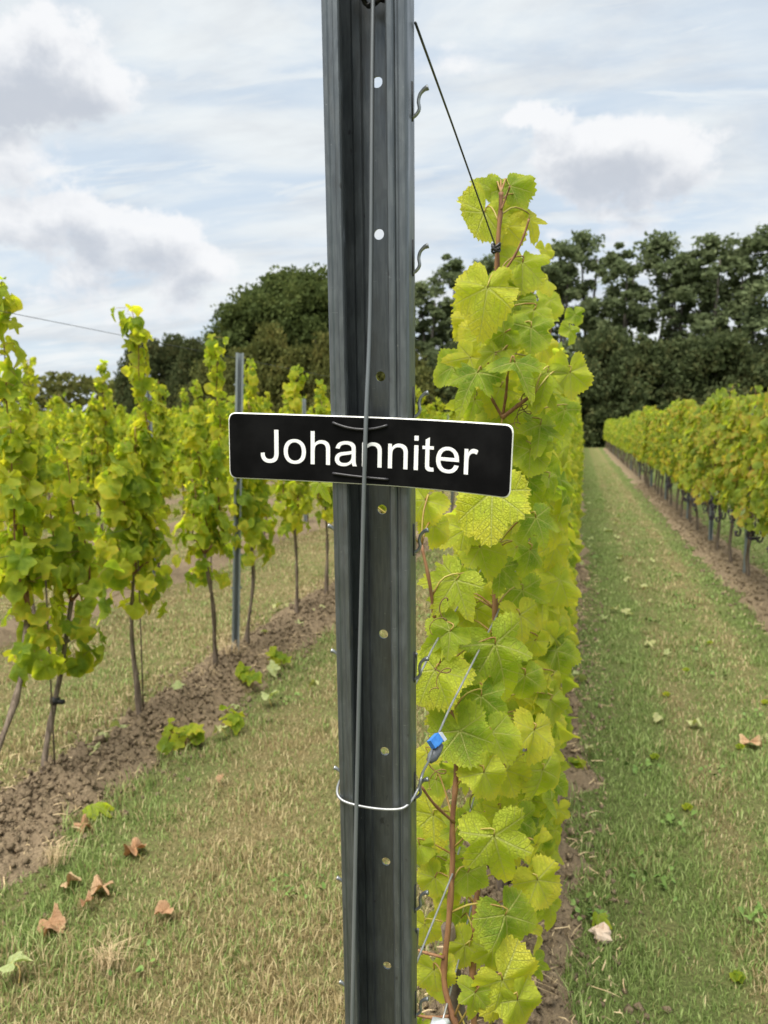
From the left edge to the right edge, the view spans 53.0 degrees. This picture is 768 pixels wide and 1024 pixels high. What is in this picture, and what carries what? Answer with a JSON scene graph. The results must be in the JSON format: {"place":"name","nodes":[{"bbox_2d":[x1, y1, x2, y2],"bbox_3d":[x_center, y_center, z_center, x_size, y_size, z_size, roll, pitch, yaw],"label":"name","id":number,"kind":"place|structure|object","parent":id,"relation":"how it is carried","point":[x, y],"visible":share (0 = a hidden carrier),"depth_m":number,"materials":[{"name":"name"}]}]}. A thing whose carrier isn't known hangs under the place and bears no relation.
{"place":"outdoors","nodes":[
{"label":"outdoors","id":0,"kind":"place"},
{"bbox_2d":[0,445,767,1023],"bbox_3d":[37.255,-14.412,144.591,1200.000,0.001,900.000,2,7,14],"label":"ground","id":1,"kind":"structure","parent":0,"point":[592,459],"depth_m":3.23,"materials":[{"name":"plant"}]},
{"bbox_2d":[0,951,32,982],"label":"fallen leaf","id":2,"kind":"object","parent":1,"relation":"on","point":[12,959],"visible":1,"depth_m":2.14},
{"bbox_2d":[37,902,66,938],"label":"fallen leaf","id":3,"kind":"object","parent":1,"relation":"on","point":[57,919],"visible":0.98,"depth_m":2.37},
{"bbox_2d":[26,836,87,871],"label":"grass tuft","id":4,"kind":"object","parent":1,"relation":"on","point":[50,860],"visible":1,"depth_m":2.70,"materials":[{"name":"plant"}]},
{"bbox_2d":[0,370,114,417],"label":"hedgerow","id":5,"kind":"object","parent":1,"relation":"on","point":[84,384],"visible":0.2,"depth_m":172.25,"materials":[{"name":"green plant"}]},
{"bbox_2d":[82,802,113,820],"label":"fallen leaf","id":6,"kind":"object","parent":1,"relation":"on","point":[97,807],"visible":0.88,"depth_m":3.05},
{"bbox_2d":[91,874,113,895],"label":"fallen leaf","id":7,"kind":"object","parent":1,"relation":"on","point":[97,884],"visible":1,"depth_m":2.56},
{"bbox_2d":[68,930,150,976],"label":"grass tuft","id":8,"kind":"object","parent":1,"relation":"on","point":[107,959],"visible":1,"depth_m":2.18,"materials":[{"name":"plant"}]},
{"bbox_2d":[112,345,139,411],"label":"tree","id":9,"kind":"object","parent":1,"relation":"on","point":[121,381],"visible":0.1,"depth_m":85.14,"materials":[{"name":"green plant"}]},
{"bbox_2d":[123,837,146,859],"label":"fallen leaf","id":10,"kind":"object","parent":1,"relation":"on","point":[136,843],"visible":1,"depth_m":2.79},
{"bbox_2d":[4,481,276,530],"bbox_3d":[0.053,-2.125,32.988,0.860,0.147,52.000,2,7,14],"label":"soil strip","id":11,"kind":"object","parent":1,"relation":"on","point":[170,502],"visible":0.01,"depth_m":15.66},
{"bbox_2d":[37,395,61,517],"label":"grape vine","id":12,"kind":"object","parent":11,"relation":"on","point":[50,404],"visible":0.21,"depth_m":12.17,"materials":[{"name":"green plant"}]},
{"bbox_2d":[66,402,90,513],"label":"grape vine","id":13,"kind":"object","parent":11,"relation":"on","point":[81,419],"visible":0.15,"depth_m":12.81,"materials":[{"name":"green plant"}]},
{"bbox_2d":[124,338,173,414],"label":"tree","id":14,"kind":"object","parent":1,"relation":"on","point":[156,357],"visible":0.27,"depth_m":80.62,"materials":[{"name":"green plant"}]},
{"bbox_2d":[154,900,173,914],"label":"fallen leaf","id":15,"kind":"object","parent":1,"relation":"on","point":[162,906],"visible":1,"depth_m":2.43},
{"bbox_2d":[0,515,332,647],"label":"soil strip","id":16,"kind":"object","parent":1,"relation":"on","point":[177,576],"visible":0.11,"depth_m":7.87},
{"bbox_2d":[1,357,54,613],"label":"grape vine","id":17,"kind":"object","parent":16,"relation":"on","point":[28,377],"visible":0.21,"depth_m":5.90,"materials":[{"name":"green plant"}]},
{"bbox_2d":[80,359,119,530],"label":"grape vine","id":18,"kind":"object","parent":16,"relation":"on","point":[100,439],"visible":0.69,"depth_m":6.79,"materials":[{"name":"green plant"}]},
{"bbox_2d":[147,379,180,567],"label":"grape vine","id":19,"kind":"object","parent":16,"relation":"on","point":[168,486],"visible":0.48,"depth_m":7.77,"materials":[{"name":"green plant"}]},
{"bbox_2d":[173,379,215,559],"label":"grape vine","id":20,"kind":"object","parent":16,"relation":"on","point":[181,463],"visible":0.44,"depth_m":8.44,"materials":[{"name":"green plant"}]},
{"bbox_2d":[257,391,276,536],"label":"grape vine","id":21,"kind":"object","parent":16,"relation":"on","point":[266,405],"visible":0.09,"depth_m":10.35,"materials":[{"name":"green plant"}]},
{"bbox_2d":[155,331,186,406],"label":"tree","id":22,"kind":"object","parent":1,"relation":"on","point":[171,353],"visible":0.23,"depth_m":81.56,"materials":[{"name":"green plant"}]},
{"bbox_2d":[162,336,203,415],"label":"tree","id":23,"kind":"object","parent":1,"relation":"on","point":[180,376],"visible":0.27,"depth_m":78.39,"materials":[{"name":"green plant"}]},
{"bbox_2d":[89,498,281,545],"bbox_3d":[1.990,-2.067,32.494,0.860,0.140,52.000,2,7,14],"label":"soil strip","id":24,"kind":"object","parent":1,"relation":"on","point":[173,524],"visible":0.04,"depth_m":12.03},
{"bbox_2d":[1,390,53,496],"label":"grape vine","id":25,"kind":"object","parent":24,"relation":"on","point":[23,402],"visible":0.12,"depth_m":8.76,"materials":[{"name":"green plant"}]},
{"bbox_2d":[45,392,85,498],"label":"grape vine","id":26,"kind":"object","parent":24,"relation":"on","point":[56,411],"visible":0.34,"depth_m":9.42,"materials":[{"name":"green plant"}]},
{"bbox_2d":[99,388,129,475],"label":"grape vine","id":27,"kind":"object","parent":24,"relation":"on","point":[122,431],"visible":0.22,"depth_m":10.22,"materials":[{"name":"green plant"}]},
{"bbox_2d":[170,388,189,515],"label":"grape vine","id":28,"kind":"object","parent":24,"relation":"on","point":[183,394],"visible":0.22,"depth_m":12.12,"materials":[{"name":"green plant"}]},
{"bbox_2d":[171,357,226,412],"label":"brownish bush","id":29,"kind":"object","parent":1,"relation":"on","point":[201,371],"visible":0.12,"depth_m":70.09,"materials":[{"name":"green plant"}]},
{"bbox_2d":[188,319,241,377],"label":"broad tree","id":30,"kind":"object","parent":1,"relation":"on","point":[212,328],"visible":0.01,"depth_m":78.02,"materials":[{"name":"green plant"}]},
{"bbox_2d":[0,538,430,888],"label":"soil strip","id":31,"kind":"object","parent":1,"relation":"on","point":[88,791],"visible":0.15,"depth_m":3.57,"materials":[{"name":"soil"}]},
{"bbox_2d":[0,276,66,751],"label":"grape vine","id":32,"kind":"object","parent":31,"relation":"on","point":[24,568],"visible":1,"depth_m":3.11,"materials":[{"name":"green plant"}]},
{"bbox_2d":[45,580,55,764],"bbox_3d":[-1.409,0.712,3.252,0.008,1.030,0.007,2,7,14],"label":"training rod","id":33,"kind":"object","parent":31,"relation":"on","point":[50,682],"visible":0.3,"depth_m":3.26,"materials":[{"name":"grey metal"}]},
{"bbox_2d":[31,431,124,774],"bbox_3d":[-1.394,0.427,3.411,0.332,1.568,0.432,6,9,43],"label":"grape vine","id":34,"kind":"object","parent":31,"relation":"on","point":[75,560],"visible":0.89,"depth_m":3.35,"materials":[{"name":"green plant"}]},
{"bbox_2d":[93,304,175,714],"bbox_3d":[-1.278,0.058,3.897,0.363,2.190,0.556,2,7,14],"label":"grape vine","id":35,"kind":"object","parent":31,"relation":"on","point":[127,502],"visible":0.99,"depth_m":3.86,"materials":[{"name":"green plant"}]},
{"bbox_2d":[156,718,204,754],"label":"seedling","id":36,"kind":"object","parent":31,"relation":"on","point":[198,731],"visible":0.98,"depth_m":3.69,"materials":[{"name":"green plant"}]},
{"bbox_2d":[171,333,238,665],"bbox_3d":[-1.061,0.019,4.562,0.345,2.124,0.438,2,7,14],"label":"grape vine","id":37,"kind":"object","parent":31,"relation":"on","point":[203,522],"visible":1,"depth_m":4.55,"materials":[{"name":"green plant"}]},
{"bbox_2d":[219,705,244,735],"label":"seedling","id":38,"kind":"object","parent":31,"relation":"on","point":[234,721],"visible":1,"depth_m":3.90,"materials":[{"name":"green plant"}]},
{"bbox_2d":[231,353,244,652],"bbox_3d":[-0.954,0.016,5.008,0.071,2.070,0.032,0,6,-14],"label":"line post","id":39,"kind":"object","parent":31,"relation":"on","point":[239,385],"visible":0.53,"depth_m":5.03,"materials":[{"name":"metal"}]},
{"bbox_2d":[235,661,261,686],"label":"seedling","id":40,"kind":"object","parent":31,"relation":"on","point":[243,673],"visible":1,"depth_m":4.55,"materials":[{"name":"green plant"}]},
{"bbox_2d":[220,358,277,645],"bbox_3d":[-0.897,-0.012,5.214,0.353,2.040,0.547,2,7,14],"label":"grape vine","id":41,"kind":"object","parent":31,"relation":"on","point":[252,500],"visible":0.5,"depth_m":5.15,"materials":[{"name":"green plant"}]},
{"bbox_2d":[265,646,291,665],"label":"seedling","id":42,"kind":"object","parent":31,"relation":"on","point":[275,655],"visible":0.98,"depth_m":4.97,"materials":[{"name":"green plant"}]},
{"bbox_2d":[269,364,313,613],"bbox_3d":[-0.741,-0.119,6.058,0.374,2.068,0.665,0,6,-4],"label":"grape vine","id":43,"kind":"object","parent":31,"relation":"on","point":[297,499],"visible":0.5,"depth_m":5.98,"materials":[{"name":"green plant"}]},
{"bbox_2d":[309,379,332,593],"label":"grape vine","id":44,"kind":"object","parent":31,"relation":"on","point":[321,408],"visible":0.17,"depth_m":6.70,"materials":[{"name":"green plant"}]},
{"bbox_2d":[3,403,449,450],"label":"distant vines","id":45,"kind":"object","parent":1,"relation":"on","point":[43,419],"visible":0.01,"depth_m":21.57,"materials":[{"name":"green plant"}]},
{"bbox_2d":[203,345,270,417],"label":"brownish bush","id":46,"kind":"object","parent":1,"relation":"on","point":[229,375],"visible":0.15,"depth_m":67.78,"materials":[{"name":"green plant"}]},
{"bbox_2d":[201,284,300,375],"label":"broad tree","id":47,"kind":"object","parent":1,"relation":"on","point":[245,313],"visible":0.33,"depth_m":73.79,"materials":[{"name":"green plant"}]},
{"bbox_2d":[234,321,297,406],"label":"brownish bush","id":48,"kind":"object","parent":1,"relation":"on","point":[266,351],"visible":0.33,"depth_m":68.24,"materials":[{"name":"green plant"}]},
{"bbox_2d":[238,264,311,343],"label":"broad tree","id":49,"kind":"object","parent":1,"relation":"on","point":[274,278],"visible":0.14,"depth_m":77.09,"materials":[{"name":"green plant"}]},
{"bbox_2d":[264,261,328,349],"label":"broad tree","id":50,"kind":"object","parent":1,"relation":"on","point":[308,290],"visible":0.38,"depth_m":73.19,"materials":[{"name":"green plant"}]},
{"bbox_2d":[265,343,327,414],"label":"brownish bush","id":51,"kind":"object","parent":1,"relation":"on","point":[297,355],"visible":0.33,"depth_m":65.94,"materials":[{"name":"green plant"}]},
{"bbox_2d":[300,331,329,412],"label":"brownish bush","id":52,"kind":"object","parent":1,"relation":"on","point":[321,352],"visible":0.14,"depth_m":67.05,"materials":[{"name":"green plant"}]},
{"bbox_2d":[0,483,767,1023],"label":"soil clods","id":53,"kind":"object","parent":1,"relation":"on","point":[86,801],"visible":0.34,"depth_m":3.68,"materials":[{"name":"soil"}]},
{"bbox_2d":[415,365,448,419],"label":"bush","id":54,"kind":"object","parent":1,"relation":"on","point":[424,376],"visible":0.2,"depth_m":62.83,"materials":[{"name":"green plant"}]},
{"bbox_2d":[415,354,456,417],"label":"bush","id":55,"kind":"object","parent":1,"relation":"on","point":[431,362],"visible":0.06,"depth_m":63.32,"materials":[{"name":"green plant"}]},
{"bbox_2d":[415,280,457,364],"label":"tall tree","id":56,"kind":"object","parent":1,"relation":"on","point":[423,290],"visible":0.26,"depth_m":72.95,"materials":[{"name":"green plant"}]},
{"bbox_2d":[107,541,767,975],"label":"weeds","id":57,"kind":"object","parent":1,"relation":"on","point":[663,883],"visible":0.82,"depth_m":2.64,"materials":[{"name":"green plant"}]},
{"bbox_2d":[416,253,465,360],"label":"tall tree","id":58,"kind":"object","parent":1,"relation":"on","point":[445,272],"visible":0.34,"depth_m":74.15,"materials":[{"name":"green plant"}]},
{"bbox_2d":[419,340,476,412],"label":"bush","id":59,"kind":"object","parent":1,"relation":"on","point":[452,346],"visible":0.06,"depth_m":62.63,"materials":[{"name":"green plant"}]},
{"bbox_2d":[449,253,494,345],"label":"tall tree","id":60,"kind":"object","parent":1,"relation":"on","point":[488,264],"visible":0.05,"depth_m":75.50,"materials":[{"name":"green plant"}]},
{"bbox_2d":[418,559,602,1023],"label":"soil strip","id":61,"kind":"object","parent":1,"relation":"on","point":[581,778],"visible":0.05,"depth_m":2.39,"materials":[{"name":"soil"}]},
{"bbox_2d":[321,0,428,1023],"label":"vineyard post","id":62,"kind":"object","parent":61,"relation":"on","point":[387,908],"visible":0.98,"depth_m":0.80,"materials":[{"name":"metal"}]},
{"bbox_2d":[350,0,374,1023],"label":"anchor wire","id":63,"kind":"object","parent":62,"relation":"attached to","point":[370,302],"visible":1,"depth_m":0.76,"materials":[{"name":"metal"}]},
{"bbox_2d":[229,412,513,497],"bbox_3d":[-0.018,-0.058,0.755,0.293,0.080,0.029,2,7,19],"label":"name sign","id":64,"kind":"object","parent":62,"relation":"attached to","point":[461,456],"visible":1,"depth_m":0.76,"materials":[{"name":"plastic"}]},
{"bbox_2d":[336,748,432,810],"bbox_3d":[0.013,0.293,0.924,0.097,0.054,0.197,2,7,14],"label":"trellis wire","id":65,"kind":"object","parent":62,"relation":"attached to","point":[385,809],"visible":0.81,"depth_m":0.84,"materials":[{"name":"metal"}]},
{"bbox_2d":[427,732,446,763],"bbox_3d":[0.068,0.306,1.004,0.016,0.036,0.034,6,9,42],"label":"wire tensioner","id":66,"kind":"object","parent":65,"relation":"attached to","point":[435,741],"visible":0.93,"depth_m":1.00,"materials":[{"name":"blue plastic"}]},
{"bbox_2d":[416,797,474,962],"bbox_3d":[7.124,-2.471,28.435,0.036,0.172,57.181,2,7,14],"label":"trellis wire","id":67,"kind":"object","parent":62,"relation":"attached to","point":[425,940],"visible":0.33,"depth_m":1.14,"materials":[{"name":"metal"}]},
{"bbox_2d":[414,21,495,245],"bbox_3d":[7.122,-3.495,28.283,0.045,0.105,57.257,2,7,14],"label":"trellis wire","id":68,"kind":"object","parent":62,"relation":"attached to","point":[429,61],"visible":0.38,"depth_m":0.98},
{"bbox_2d":[309,173,594,1023],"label":"grape vine","id":69,"kind":"object","parent":61,"relation":"on","point":[510,704],"visible":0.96,"depth_m":1.35,"materials":[{"name":"green plant"}]},
{"bbox_2d":[440,292,579,890],"bbox_3d":[0.406,0.316,2.376,0.407,2.014,1.053,2,7,14],"label":"grape vine","id":70,"kind":"object","parent":61,"relation":"on","point":[563,724],"visible":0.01,"depth_m":2.27,"materials":[{"name":"green plant"}]},
{"bbox_2d":[483,344,581,751],"bbox_3d":[0.614,0.251,3.184,0.400,1.962,1.023,2,7,14],"label":"grape vine","id":71,"kind":"object","parent":61,"relation":"on","point":[569,684],"visible":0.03,"depth_m":3.07,"materials":[{"name":"green plant"}]},
{"bbox_2d":[438,538,530,732],"bbox_3d":[7.160,-2.755,28.467,0.068,0.148,57.040,2,7,14],"label":"trellis wire","id":72,"kind":"object","parent":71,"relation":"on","point":[451,704],"visible":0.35,"depth_m":1.17,"materials":[{"name":"metal"}]},
{"bbox_2d":[567,398,579,584],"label":"grape vine","id":73,"kind":"object","parent":61,"relation":"on","point":[574,468],"visible":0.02,"depth_m":5.49,"materials":[{"name":"green plant"}]},
{"bbox_2d":[573,396,584,553],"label":"grape vine","id":74,"kind":"object","parent":61,"relation":"on","point":[577,509],"visible":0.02,"depth_m":7.25,"materials":[{"name":"green plant"}]},
{"bbox_2d":[534,238,603,360],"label":"tall tree","id":75,"kind":"object","parent":1,"relation":"on","point":[563,270],"visible":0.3,"depth_m":69.26,"materials":[{"name":"green plant"}]},
{"bbox_2d":[548,229,632,347],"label":"tall tree","id":76,"kind":"object","parent":1,"relation":"on","point":[584,242],"visible":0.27,"depth_m":72.72,"materials":[{"name":"green plant"}]},
{"bbox_2d":[568,354,614,447],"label":"bush","id":77,"kind":"object","parent":1,"relation":"on","point":[597,413],"visible":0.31,"depth_m":58.46,"materials":[{"name":"green plant"}]},
{"bbox_2d":[588,922,611,943],"bbox_3d":[0.653,1.271,2.324,0.065,0.050,0.051,0,6,2],"label":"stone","id":78,"kind":"object","parent":1,"relation":"on","point":[601,931],"visible":0.98,"depth_m":2.31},
{"bbox_2d":[571,325,652,446],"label":"bush","id":79,"kind":"object","parent":1,"relation":"on","point":[603,344],"visible":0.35,"depth_m":60.86,"materials":[{"name":"green plant"}]},
{"bbox_2d":[582,242,658,341],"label":"tall tree","id":80,"kind":"object","parent":1,"relation":"on","point":[625,297],"visible":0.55,"depth_m":67.54,"materials":[{"name":"green plant"}]},
{"bbox_2d":[603,448,653,483],"bbox_3d":[11.543,-2.703,38.269,0.860,0.136,36.000,2,7,14],"label":"soil strip","id":81,"kind":"object","parent":1,"relation":"on","point":[627,471],"visible":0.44,"depth_m":27.43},
{"bbox_2d":[588,337,688,424],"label":"bush","id":82,"kind":"object","parent":1,"relation":"on","point":[646,354],"visible":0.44,"depth_m":58.43,"materials":[{"name":"green plant"}]},
{"bbox_2d":[601,229,696,341],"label":"tall tree","id":83,"kind":"object","parent":1,"relation":"on","point":[655,247],"visible":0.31,"depth_m":69.68,"materials":[{"name":"green plant"}]},
{"bbox_2d":[639,251,728,344],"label":"tall tree","id":84,"kind":"object","parent":1,"relation":"on","point":[680,259],"visible":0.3,"depth_m":67.79,"materials":[{"name":"green plant"}]},
{"bbox_2d":[639,333,728,404],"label":"bush","id":85,"kind":"object","parent":1,"relation":"on","point":[680,346],"visible":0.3,"depth_m":58.70,"materials":[{"name":"green plant"}]},
{"bbox_2d":[633,482,767,633],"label":"soil strip","id":86,"kind":"object","parent":1,"relation":"on","point":[724,574],"visible":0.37,"depth_m":8.53,"materials":[{"name":"soil"}]},
{"bbox_2d":[0,531,767,1023],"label":"straw litter","id":87,"kind":"object","parent":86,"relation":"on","point":[450,791],"visible":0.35,"depth_m":3.38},
{"bbox_2d":[638,410,653,488],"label":"grape vine","id":88,"kind":"object","parent":86,"relation":"on","point":[644,430],"visible":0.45,"depth_m":18.36,"materials":[{"name":"green plant"}]},
{"bbox_2d":[636,405,658,485],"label":"grape vine","id":89,"kind":"object","parent":86,"relation":"on","point":[646,408],"visible":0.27,"depth_m":19.52,"materials":[{"name":"green plant"}]},
{"bbox_2d":[645,410,664,493],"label":"grape vine","id":90,"kind":"object","parent":86,"relation":"on","point":[651,431],"visible":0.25,"depth_m":16.92,"materials":[{"name":"green plant"}]},
{"bbox_2d":[649,410,663,496],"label":"grape vine","id":91,"kind":"object","parent":86,"relation":"on","point":[656,427],"visible":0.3,"depth_m":16.04,"materials":[{"name":"green plant"}]},
{"bbox_2d":[656,406,677,505],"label":"grape vine","id":92,"kind":"object","parent":86,"relation":"on","point":[661,447],"visible":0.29,"depth_m":14.42,"materials":[{"name":"green plant"}]},
{"bbox_2d":[662,398,687,510],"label":"grape vine","id":93,"kind":"object","parent":86,"relation":"on","point":[667,453],"visible":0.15,"depth_m":13.59,"materials":[{"name":"green plant"}]},
{"bbox_2d":[665,398,696,516],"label":"grape vine","id":94,"kind":"object","parent":86,"relation":"on","point":[680,408],"visible":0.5,"depth_m":12.58,"materials":[{"name":"green plant"}]},
{"bbox_2d":[673,410,707,522],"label":"grape vine","id":95,"kind":"object","parent":86,"relation":"on","point":[681,452],"visible":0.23,"depth_m":11.90,"materials":[{"name":"green plant"}]},
{"bbox_2d":[677,404,716,530],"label":"grape vine","id":96,"kind":"object","parent":86,"relation":"on","point":[684,480],"visible":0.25,"depth_m":11.01,"materials":[{"name":"green plant"}]},
{"bbox_2d":[688,403,716,516],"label":"grape vine","id":97,"kind":"object","parent":86,"relation":"on","point":[701,416],"visible":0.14,"depth_m":10.29,"materials":[{"name":"green plant"}]},
{"bbox_2d":[690,383,745,549],"bbox_3d":[4.052,-0.488,9.287,0.527,2.092,1.118,2,7,14],"label":"grape vine","id":98,"kind":"object","parent":86,"relation":"on","point":[713,401],"visible":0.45,"depth_m":9.24,"materials":[{"name":"green plant"}]},
{"bbox_2d":[707,395,760,562],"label":"grape vine","id":99,"kind":"object","parent":86,"relation":"on","point":[724,430],"visible":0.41,"depth_m":8.44,"materials":[{"name":"green plant"}]},
{"bbox_2d":[719,385,767,576],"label":"grape vine","id":100,"kind":"object","parent":86,"relation":"on","point":[733,455],"visible":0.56,"depth_m":7.61,"materials":[{"name":"green plant"}]},
{"bbox_2d":[736,392,767,542],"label":"grape vine","id":101,"kind":"object","parent":86,"relation":"on","point":[758,418],"visible":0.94,"depth_m":6.84,"materials":[{"name":"green plant"}]},
{"bbox_2d":[659,232,762,349],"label":"tall tree","id":102,"kind":"object","parent":1,"relation":"on","point":[708,254],"visible":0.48,"depth_m":66.23,"materials":[{"name":"green plant"}]},
{"bbox_2d":[672,327,767,406],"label":"bush","id":103,"kind":"object","parent":1,"relation":"on","point":[720,348],"visible":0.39,"depth_m":57.35,"materials":[{"name":"green plant"}]},
{"bbox_2d":[698,238,767,345],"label":"tall tree","id":104,"kind":"object","parent":1,"relation":"on","point":[729,275],"visible":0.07,"depth_m":70.14,"materials":[{"name":"green plant"}]},
{"bbox_2d":[708,352,767,396],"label":"bush","id":105,"kind":"object","parent":1,"relation":"on","point":[762,379],"visible":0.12,"depth_m":56.81,"materials":[{"name":"green plant"}]},
{"bbox_2d":[712,224,767,353],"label":"tall tree","id":106,"kind":"object","parent":1,"relation":"on","point":[755,245],"visible":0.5,"depth_m":64.84,"materials":[{"name":"green plant"}]},
{"bbox_2d":[0,0,767,414],"label":"sky","id":107,"kind":"structure","parent":0,"point":[160,157],"materials":[{"name":"white"}]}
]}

